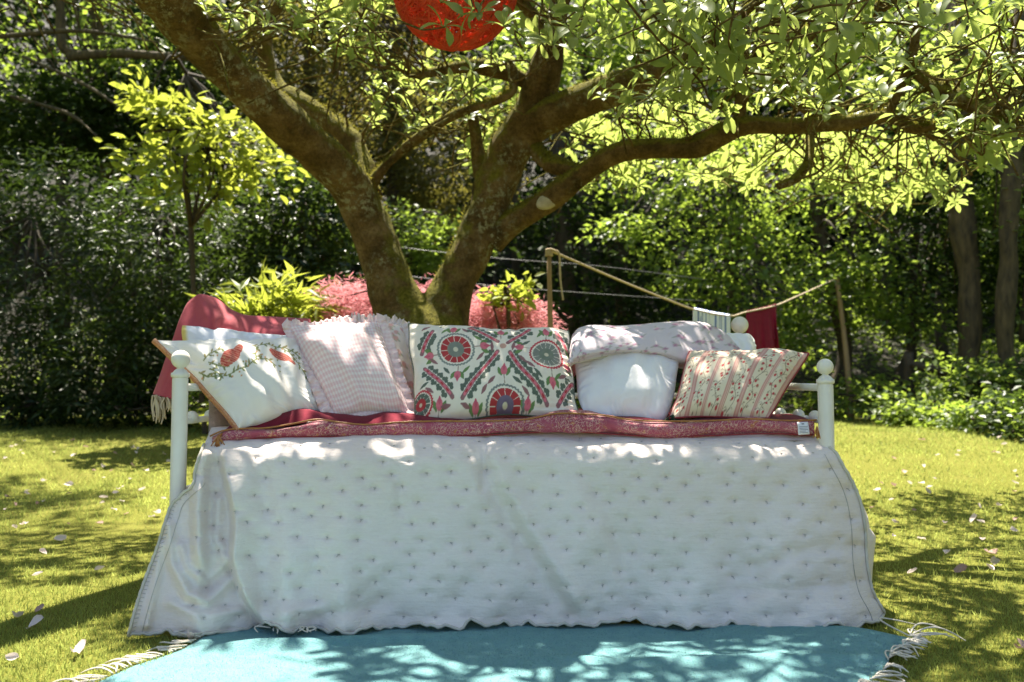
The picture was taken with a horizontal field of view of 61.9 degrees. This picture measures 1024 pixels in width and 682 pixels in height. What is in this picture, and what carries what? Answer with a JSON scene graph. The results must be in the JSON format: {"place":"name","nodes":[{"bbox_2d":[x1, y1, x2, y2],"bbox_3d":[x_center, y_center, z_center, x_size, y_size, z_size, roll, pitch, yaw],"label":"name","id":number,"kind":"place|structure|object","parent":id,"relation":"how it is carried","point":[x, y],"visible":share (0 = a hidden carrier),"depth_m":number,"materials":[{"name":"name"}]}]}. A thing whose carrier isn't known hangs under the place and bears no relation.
{"place":"outdoors","nodes":[
{"label":"outdoors","id":0,"kind":"place"},
{"bbox_2d":[0,412,1023,681],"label":"lawn","id":1,"kind":"structure","parent":0,"point":[106,531],"depth_m":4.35,"materials":[{"name":"green plant"}]},
{"bbox_2d":[5,652,18,659],"bbox_3d":[-1.328,0.839,2.266,0.035,0.022,0.011,1,-44,-1],"label":"petal","id":2,"kind":"object","parent":1,"relation":"on","point":[11,656],"visible":1,"depth_m":2.27,"materials":[{"name":"white plant"}]},
{"bbox_2d":[12,611,23,616],"bbox_3d":[-1.553,0.858,2.678,0.034,0.016,0.054,20,-41,-22],"label":"petal","id":3,"kind":"object","parent":1,"relation":"on","point":[18,613],"visible":1,"depth_m":2.67,"materials":[{"name":"white plant"}]},
{"bbox_2d":[26,615,43,628],"bbox_3d":[-1.452,0.856,2.595,0.033,0.017,0.052,15,47,40],"label":"petal","id":4,"kind":"object","parent":1,"relation":"on","point":[36,619],"visible":0.97,"depth_m":2.60,"materials":[{"name":"white plant"}]},
{"bbox_2d":[35,603,43,612],"bbox_3d":[-1.530,0.865,2.764,0.022,0.008,0.035,10,35,19],"label":"petal","id":5,"kind":"object","parent":1,"relation":"on","point":[39,607],"visible":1,"depth_m":2.77,"materials":[{"name":"plant"}]},
{"bbox_2d":[39,548,46,553],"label":"petal","id":6,"kind":"object","parent":1,"relation":"on","point":[42,550],"visible":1,"depth_m":3.71,"materials":[{"name":"white plant"}]},
{"bbox_2d":[53,535,66,539],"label":"petal","id":7,"kind":"object","parent":1,"relation":"on","point":[59,537],"visible":1,"depth_m":4.04,"materials":[{"name":"white plant"}]},
{"bbox_2d":[0,374,120,429],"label":"undergrowth plant","id":8,"kind":"object","parent":1,"relation":"on","point":[22,417],"visible":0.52,"depth_m":9.53,"materials":[{"name":"green plant"}]},
{"bbox_2d":[64,481,72,485],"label":"petal","id":9,"kind":"object","parent":1,"relation":"on","point":[69,483],"visible":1,"depth_m":6.12,"materials":[{"name":"white plant"}]},
{"bbox_2d":[74,639,85,652],"bbox_3d":[-1.187,0.841,2.353,0.031,0.014,0.050,-18,27,-2],"label":"petal","id":10,"kind":"object","parent":1,"relation":"on","point":[80,645],"visible":1,"depth_m":2.36,"materials":[{"name":"white plant"}]},
{"bbox_2d":[0,133,163,426],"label":"rhododendron","id":11,"kind":"object","parent":1,"relation":"on","point":[51,301],"visible":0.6,"depth_m":9.90,"materials":[{"name":"green plant"}]},
{"bbox_2d":[94,565,104,569],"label":"petal","id":12,"kind":"object","parent":1,"relation":"on","point":[98,567],"visible":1,"depth_m":3.37,"materials":[{"name":"white plant"}]},
{"bbox_2d":[51,382,208,430],"bbox_3d":[-4.079,0.780,9.309,1.657,0.679,1.262,0,-3,0],"label":"undergrowth plant","id":13,"kind":"object","parent":1,"relation":"on","point":[113,411],"visible":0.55,"depth_m":9.08,"materials":[{"name":"green plant"}]},
{"bbox_2d":[6,132,299,427],"bbox_3d":[-3.862,-0.716,9.919,3.454,3.718,2.718,0,-3,0],"label":"rhododendron","id":14,"kind":"object","parent":1,"relation":"on","point":[171,277],"visible":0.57,"depth_m":9.39,"materials":[{"name":"green plant"}]},
{"bbox_2d":[167,378,208,432],"bbox_3d":[-3.045,0.572,9.049,1.061,0.850,1.138,2,-4,-30],"label":"undergrowth plant","id":15,"kind":"object","parent":1,"relation":"on","point":[192,393],"visible":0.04,"depth_m":8.94,"materials":[{"name":"green plant"}]},
{"bbox_2d":[187,630,193,638],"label":"petal","id":16,"kind":"object","parent":1,"relation":"on","point":[190,634],"visible":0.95,"depth_m":2.46,"materials":[{"name":"white plant"}]},
{"bbox_2d":[210,149,364,420],"bbox_3d":[-2.527,-0.562,10.084,1.977,3.363,2.088,0,-3,0],"label":"laurel","id":17,"kind":"object","parent":1,"relation":"on","point":[307,203],"visible":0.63,"depth_m":9.83,"materials":[{"name":"green plant"}]},
{"bbox_2d":[169,317,834,504],"bbox_3d":[-0.018,0.398,3.217,2.134,1.067,1.086,0,-3,0],"label":"day bed","id":18,"kind":"object","parent":1,"relation":"on","point":[182,417],"visible":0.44,"depth_m":2.72,"materials":[{"name":"beige paint"}]},
{"bbox_2d":[151,294,310,424],"bbox_3d":[-0.982,0.068,3.221,0.715,0.473,0.199,3,-4,-43],"label":"throw blanket","id":19,"kind":"object","parent":18,"relation":"hanging from","point":[207,311],"visible":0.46,"depth_m":3.09,"materials":[{"name":"fabric"}]},
{"bbox_2d":[54,617,965,681],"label":"rug","id":20,"kind":"object","parent":1,"relation":"on","point":[471,651],"visible":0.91,"depth_m":2.32,"materials":[{"name":"teal fabric"}]},
{"bbox_2d":[0,0,1023,325],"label":"magnolia tree","id":21,"kind":"object","parent":1,"relation":"on","point":[728,48],"visible":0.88,"depth_m":4.69,"materials":[{"name":"green plant"}]},
{"bbox_2d":[394,0,516,51],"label":"lantern","id":22,"kind":"object","parent":21,"relation":"hanging from","point":[472,38],"visible":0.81,"depth_m":3.49,"materials":[{"name":"red paper"}]},
{"bbox_2d":[807,371,924,422],"bbox_3d":[4.605,0.758,10.901,1.463,0.793,1.569,0,-3,0],"label":"bramble","id":23,"kind":"object","parent":1,"relation":"on","point":[863,392],"visible":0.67,"depth_m":10.87,"materials":[{"name":"green plant"}]},
{"bbox_2d":[902,352,915,397],"bbox_3d":[5.017,0.503,10.791,0.165,0.721,0.169,0,-3,0],"label":"tree stump","id":24,"kind":"object","parent":1,"relation":"on","point":[908,358],"visible":0.52,"depth_m":10.75,"materials":[{"name":"brown wood"}]},
{"bbox_2d":[861,385,965,426],"bbox_3d":[4.636,0.928,9.948,1.371,0.833,1.213,0,-3,0],"label":"bramble","id":25,"kind":"object","parent":1,"relation":"on","point":[911,406],"visible":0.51,"depth_m":9.86,"materials":[{"name":"green plant"}]},
{"bbox_2d":[954,563,967,571],"bbox_3d":[1.771,0.897,3.367,0.055,0.034,0.013,-33,-57,18],"label":"petal","id":26,"kind":"object","parent":1,"relation":"on","point":[960,567],"visible":1,"depth_m":3.37,"materials":[{"name":"plant"}]},
{"bbox_2d":[969,513,976,521],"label":"petal","id":27,"kind":"object","parent":1,"relation":"on","point":[973,517],"visible":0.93,"depth_m":4.62,"materials":[{"name":"white plant"}]},
{"bbox_2d":[986,563,994,569],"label":"petal","id":28,"kind":"object","parent":1,"relation":"on","point":[991,566],"visible":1,"depth_m":3.38,"materials":[{"name":"white plant"}]},
{"bbox_2d":[984,548,997,553],"bbox_3d":[2.079,0.910,3.695,0.050,0.019,0.079,-13,-5,3],"label":"petal","id":29,"kind":"object","parent":1,"relation":"on","point":[993,551],"visible":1,"depth_m":3.71,"materials":[{"name":"plant"}]},
{"bbox_2d":[990,556,999,564],"bbox_3d":[1.983,0.902,3.501,0.037,0.018,0.059,1,-39,27],"label":"petal","id":30,"kind":"object","parent":1,"relation":"on","point":[994,560],"visible":1,"depth_m":3.50,"materials":[{"name":"plant"}]},
{"bbox_2d":[1017,638,1023,647],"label":"petal","id":31,"kind":"object","parent":1,"relation":"on","point":[1021,641],"visible":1,"depth_m":2.38,"materials":[{"name":"plant"}]},
{"bbox_3d":[-0.022,0.424,3.202,1.955,0.155,0.840,0,-3,0],"label":"mattress","id":32,"kind":"object","parent":1,"relation":"on","visible":0},
{"bbox_2d":[127,400,885,638],"bbox_3d":[0.054,0.546,3.086,2.356,0.711,1.178,0,-3,0],"label":"quilt","id":33,"kind":"object","parent":32,"relation":"on","point":[350,535],"visible":0.91,"depth_m":2.63,"materials":[{"name":"white fabric"}]},
{"bbox_2d":[210,408,820,446],"bbox_3d":[0.011,0.303,3.155,2.012,0.124,0.867,0,-3,0],"label":"seat pad","id":34,"kind":"object","parent":33,"relation":"on","point":[329,424],"visible":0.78,"depth_m":2.78,"materials":[{"name":"fabric"}]},
{"bbox_2d":[182,325,285,382],"bbox_3d":[-0.974,0.066,3.069,0.398,0.237,0.149,1,-3,-26],"label":"pillow","id":35,"kind":"object","parent":34,"relation":"on","point":[194,333],"visible":0.19,"depth_m":3.04,"materials":[{"name":"fabric"}]},
{"bbox_2d":[152,337,318,429],"bbox_3d":[-0.915,0.139,2.875,0.561,0.326,0.236,1,-3,-22],"label":"embroidered cushion","id":36,"kind":"object","parent":34,"relation":"on","point":[240,383],"visible":0.88,"depth_m":2.83,"materials":[{"name":"cotton"},{"name":"embroidery thread"}]},
{"bbox_2d":[282,313,413,415],"bbox_3d":[-0.575,0.091,2.984,0.480,0.402,0.289,0,-3,-8],"label":"gingham cushion","id":37,"kind":"object","parent":34,"relation":"on","point":[353,366],"visible":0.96,"depth_m":2.93,"materials":[{"name":"fabric"}]},
{"bbox_2d":[348,312,413,398],"bbox_3d":[-0.487,0.065,3.166,0.350,0.364,0.242,0,-3,0],"label":"floral pillow","id":38,"kind":"object","parent":34,"relation":"on","point":[399,329],"visible":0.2,"depth_m":3.18,"materials":[{"name":"fabric"}]},
{"bbox_2d":[408,323,577,419],"bbox_3d":[-0.073,0.100,2.953,0.604,0.342,0.259,0,-3,0],"label":"patterned cushion","id":39,"kind":"object","parent":34,"relation":"on","point":[467,372],"visible":0.97,"depth_m":2.88,"materials":[{"name":"fabric"}]},
{"bbox_2d":[575,353,678,419],"bbox_3d":[0.419,0.135,3.012,0.388,0.293,0.276,0,-3,0],"label":"white pillow","id":40,"kind":"object","parent":34,"relation":"on","point":[635,384],"visible":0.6,"depth_m":2.92,"materials":[{"name":"fabric"}]},
{"bbox_2d":[567,321,739,375],"bbox_3d":[0.580,0.066,3.191,0.943,0.296,0.304,1,-3,-21],"label":"folded quilt","id":41,"kind":"object","parent":40,"relation":"on","point":[677,341],"visible":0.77,"depth_m":3.06,"materials":[{"name":"fabric"}]},
{"bbox_2d":[665,414,680,422],"bbox_3d":[0.530,0.269,2.861,0.074,0.046,0.042,0,-3,0],"label":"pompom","id":42,"kind":"object","parent":34,"relation":"on","point":[672,416],"visible":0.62,"depth_m":2.85,"materials":[{"name":"fabric"}]},
{"bbox_2d":[668,348,808,418],"bbox_3d":[0.782,0.146,2.930,0.494,0.246,0.243,0,-3,9],"label":"striped cushion","id":43,"kind":"object","parent":34,"relation":"on","point":[734,383],"visible":0.98,"depth_m":2.86,"materials":[{"name":"fabric"}]},
{"bbox_2d":[726,333,755,350],"bbox_3d":[0.854,0.084,3.350,0.246,0.242,0.223,0,-3,0],"label":"white pillow","id":44,"kind":"object","parent":34,"relation":"on","point":[745,341],"visible":0.25,"depth_m":3.36,"materials":[{"name":"fabric"}]},
{"bbox_2d":[0,0,1023,436],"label":"woodland bank","id":45,"kind":"structure","parent":0,"point":[876,370],"depth_m":18.45,"materials":[{"name":"green plant"}]},
{"bbox_2d":[0,0,212,392],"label":"oak","id":46,"kind":"object","parent":45,"relation":"on","point":[85,55],"visible":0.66,"depth_m":12.35,"materials":[{"name":"green plant"}]},
{"bbox_2d":[0,15,240,414],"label":"evergreen","id":47,"kind":"object","parent":45,"relation":"on","point":[79,100],"visible":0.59,"depth_m":12.37,"materials":[{"name":"green plant"}]},
{"bbox_2d":[93,54,309,434],"bbox_3d":[-3.071,-0.888,8.602,1.972,3.864,1.576,0,-3,0],"label":"sapling","id":48,"kind":"object","parent":45,"relation":"on","point":[190,136],"visible":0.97,"depth_m":8.55,"materials":[{"name":"green plant"}]},
{"bbox_2d":[209,1,256,298],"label":"forest tree","id":49,"kind":"object","parent":45,"relation":"on","point":[247,181],"visible":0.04,"depth_m":17.12,"materials":[{"name":"brown plant"}]},
{"bbox_2d":[183,255,350,415],"bbox_3d":[-2.064,0.206,7.121,1.223,1.777,1.458,-2,-4,33],"label":"pieris","id":50,"kind":"object","parent":45,"relation":"on","point":[294,304],"visible":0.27,"depth_m":6.98,"materials":[{"name":"green plant"}]},
{"bbox_2d":[303,271,372,321],"bbox_3d":[-1.359,0.220,7.512,1.319,1.682,1.306,-2,-4,30],"label":"red maple","id":51,"kind":"object","parent":45,"relation":"on","point":[347,295],"visible":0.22,"depth_m":7.23,"materials":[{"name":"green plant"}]},
{"bbox_2d":[329,1,374,285],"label":"forest tree","id":52,"kind":"object","parent":45,"relation":"on","point":[335,85],"visible":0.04,"depth_m":19.20,"materials":[{"name":"brown plant"}]},
{"bbox_2d":[217,0,539,256],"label":"yew","id":53,"kind":"object","parent":45,"relation":"on","point":[400,178],"visible":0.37,"depth_m":14.48,"materials":[{"name":"green plant"}]},
{"bbox_2d":[330,195,497,290],"bbox_3d":[-1.467,-0.485,12.342,2.356,3.398,1.838,-1,-3,19],"label":"holly","id":54,"kind":"object","parent":45,"relation":"on","point":[421,241],"visible":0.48,"depth_m":12.22,"materials":[{"name":"green plant"}]},
{"bbox_2d":[414,273,570,329],"bbox_3d":[-0.349,0.186,7.663,1.777,1.699,1.787,0,-3,0],"label":"red maple","id":55,"kind":"object","parent":45,"relation":"on","point":[483,316],"visible":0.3,"depth_m":7.33,"materials":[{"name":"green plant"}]},
{"bbox_2d":[476,270,545,329],"bbox_3d":[-0.010,0.222,7.186,0.595,1.611,0.689,0,-3,0],"label":"hydrangea","id":56,"kind":"object","parent":45,"relation":"on","point":[518,291],"visible":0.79,"depth_m":7.12,"materials":[{"name":"green plant"}]},
{"bbox_2d":[0,0,1023,346],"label":"woodland","id":57,"kind":"object","parent":45,"relation":"on","point":[538,170],"visible":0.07,"depth_m":20.22,"materials":[{"name":"green plant"}]},
{"bbox_2d":[0,302,1023,438],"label":"ground ivy","id":58,"kind":"object","parent":45,"relation":"on","point":[986,343],"visible":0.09,"depth_m":14.21,"materials":[{"name":"green plant"}]},
{"bbox_2d":[511,17,579,285],"bbox_3d":[0.062,-5.587,17.710,2.748,10.580,0.967,0,-3,0],"label":"forest tree","id":59,"kind":"object","parent":45,"relation":"on","point":[515,264],"visible":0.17,"depth_m":17.56,"materials":[{"name":"brown plant"}]},
{"bbox_2d":[547,248,552,327],"bbox_3d":[0.276,0.214,5.997,0.056,1.744,0.039,0,-3,0],"label":"washing line pole","id":60,"kind":"object","parent":45,"relation":"on","point":[549,297],"visible":0.36,"depth_m":6.01,"materials":[{"name":"brown wood"}]},
{"bbox_2d":[545,248,837,316],"bbox_3d":[2.420,-0.577,8.679,0.295,0.866,6.868,-2,-4,37],"label":"washing line","id":61,"kind":"object","parent":60,"relation":"attached to","point":[549,251],"visible":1,"depth_m":6.87,"materials":[{"name":"fabric"}]},
{"bbox_2d":[693,308,729,332],"bbox_3d":[1.842,-0.145,7.899,0.043,0.296,0.643,-3,-4,45],"label":"towel","id":62,"kind":"object","parent":61,"relation":"hanging from","point":[722,323],"visible":0.63,"depth_m":7.94,"materials":[{"name":"fabric"}]},
{"bbox_2d":[746,304,778,348],"bbox_3d":[2.528,-0.127,8.575,0.074,0.548,0.669,-3,-4,44],"label":"towel","id":63,"kind":"object","parent":61,"relation":"hanging from","point":[762,330],"visible":0.9,"depth_m":8.61,"materials":[{"name":"red fabric"}]},
{"bbox_2d":[412,276,699,300],"bbox_3d":[0.364,-0.526,8.440,3.095,0.271,0.005,0,-3,0],"label":"fence wire","id":64,"kind":"object","parent":45,"relation":"on","point":[589,293],"visible":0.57,"depth_m":8.44,"materials":[{"name":"grey metal"}]},
{"bbox_2d":[547,6,604,326],"bbox_3d":[1.510,-5.144,16.619,1.594,10.230,0.711,2,-4,-39],"label":"forest tree","id":65,"kind":"object","parent":45,"relation":"on","point":[583,72],"visible":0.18,"depth_m":16.55,"materials":[{"name":"brown plant"}]},
{"bbox_2d":[472,122,728,375],"bbox_3d":[1.064,-1.655,13.962,4.934,4.461,2.581,0,-3,0],"label":"evergreen","id":66,"kind":"object","parent":45,"relation":"on","point":[564,228],"visible":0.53,"depth_m":13.99,"materials":[{"name":"green plant"}]},
{"bbox_2d":[614,23,708,293],"bbox_3d":[3.369,-5.758,18.281,2.593,10.855,0.419,-1,-3,15],"label":"forest tree","id":67,"kind":"object","parent":45,"relation":"on","point":[673,249],"visible":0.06,"depth_m":18.07,"materials":[{"name":"brown plant"}]},
{"bbox_2d":[412,0,1013,142],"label":"sunlit treetops","id":68,"kind":"object","parent":45,"relation":"on","point":[618,59],"visible":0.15,"depth_m":16.39,"materials":[{"name":"green plant"}]},
{"bbox_2d":[567,101,905,374],"bbox_3d":[3.152,-1.224,12.410,4.746,4.683,2.988,0,-3,0],"label":"hazel","id":69,"kind":"object","parent":45,"relation":"on","point":[732,237],"visible":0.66,"depth_m":12.05,"materials":[{"name":"green plant"}]},
{"bbox_2d":[794,367,863,418],"bbox_3d":[4.472,0.771,11.982,0.981,0.834,1.174,0,-3,0],"label":"bramble","id":70,"kind":"object","parent":45,"relation":"on","point":[812,401],"visible":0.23,"depth_m":11.98,"materials":[{"name":"green plant"}]},
{"bbox_2d":[835,277,853,418],"bbox_3d":[4.485,0.115,11.511,0.226,1.965,0.079,0,-3,0],"label":"washing line pole","id":71,"kind":"object","parent":45,"relation":"on","point":[847,368],"visible":0.77,"depth_m":11.49,"materials":[{"name":"brown wood"}]},
{"bbox_2d":[844,0,894,336],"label":"forest tree","id":72,"kind":"object","parent":45,"relation":"on","point":[883,126],"visible":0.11,"depth_m":16.09,"materials":[{"name":"brown plant"}]},
{"bbox_2d":[774,0,994,413],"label":"ash","id":73,"kind":"object","parent":45,"relation":"on","point":[820,228],"visible":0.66,"depth_m":11.68,"materials":[{"name":"green plant"}]},
{"bbox_2d":[905,5,950,365],"bbox_3d":[6.897,-4.275,14.882,1.874,9.455,0.835,0,-3,0],"label":"forest tree","id":74,"kind":"object","parent":45,"relation":"on","point":[943,347],"visible":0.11,"depth_m":14.47,"materials":[{"name":"brown plant"}]},
{"bbox_2d":[846,150,1023,418],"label":"holly","id":75,"kind":"object","parent":45,"relation":"on","point":[899,369],"visible":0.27,"depth_m":11.84,"materials":[{"name":"green plant"}]},
{"bbox_2d":[856,0,1023,409],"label":"alder","id":76,"kind":"object","parent":45,"relation":"on","point":[963,242],"visible":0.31,"depth_m":10.97,"materials":[{"name":"green plant"}]},
{"bbox_2d":[890,349,1023,401],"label":"bramble","id":77,"kind":"object","parent":45,"relation":"on","point":[958,379],"visible":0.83,"depth_m":10.06,"materials":[{"name":"green plant"}]},
{"bbox_2d":[909,361,1023,400],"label":"fallen branch","id":78,"kind":"object","parent":45,"relation":"on","point":[921,366],"visible":0.41,"depth_m":10.45,"materials":[{"name":"brown wood"}]},
{"bbox_2d":[913,383,1023,434],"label":"bramble","id":79,"kind":"object","parent":45,"relation":"on","point":[952,419],"visible":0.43,"depth_m":8.79,"materials":[{"name":"green plant"}]},
{"bbox_2d":[927,4,1023,404],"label":"alder","id":80,"kind":"object","parent":45,"relation":"on","point":[1006,297],"visible":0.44,"depth_m":10.44,"materials":[{"name":"green plant"}]},
{"bbox_2d":[957,377,1023,441],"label":"bramble","id":81,"kind":"object","parent":45,"relation":"on","point":[984,420],"visible":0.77,"depth_m":8.14,"materials":[{"name":"green plant"}]},
{"bbox_2d":[976,9,1023,312],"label":"side woodland","id":82,"kind":"object","parent":45,"relation":"on","point":[1002,159],"visible":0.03,"depth_m":16.68,"materials":[{"name":"green plant"}]},
{"bbox_2d":[401,247,704,279],"bbox_3d":[0.365,-0.772,8.453,3.099,0.335,0.005,0,-3,0],"label":"fence wire","id":83,"kind":"object","parent":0,"point":[566,263],"visible":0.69,"depth_m":8.45,"materials":[{"name":"grey metal"}]}
]}

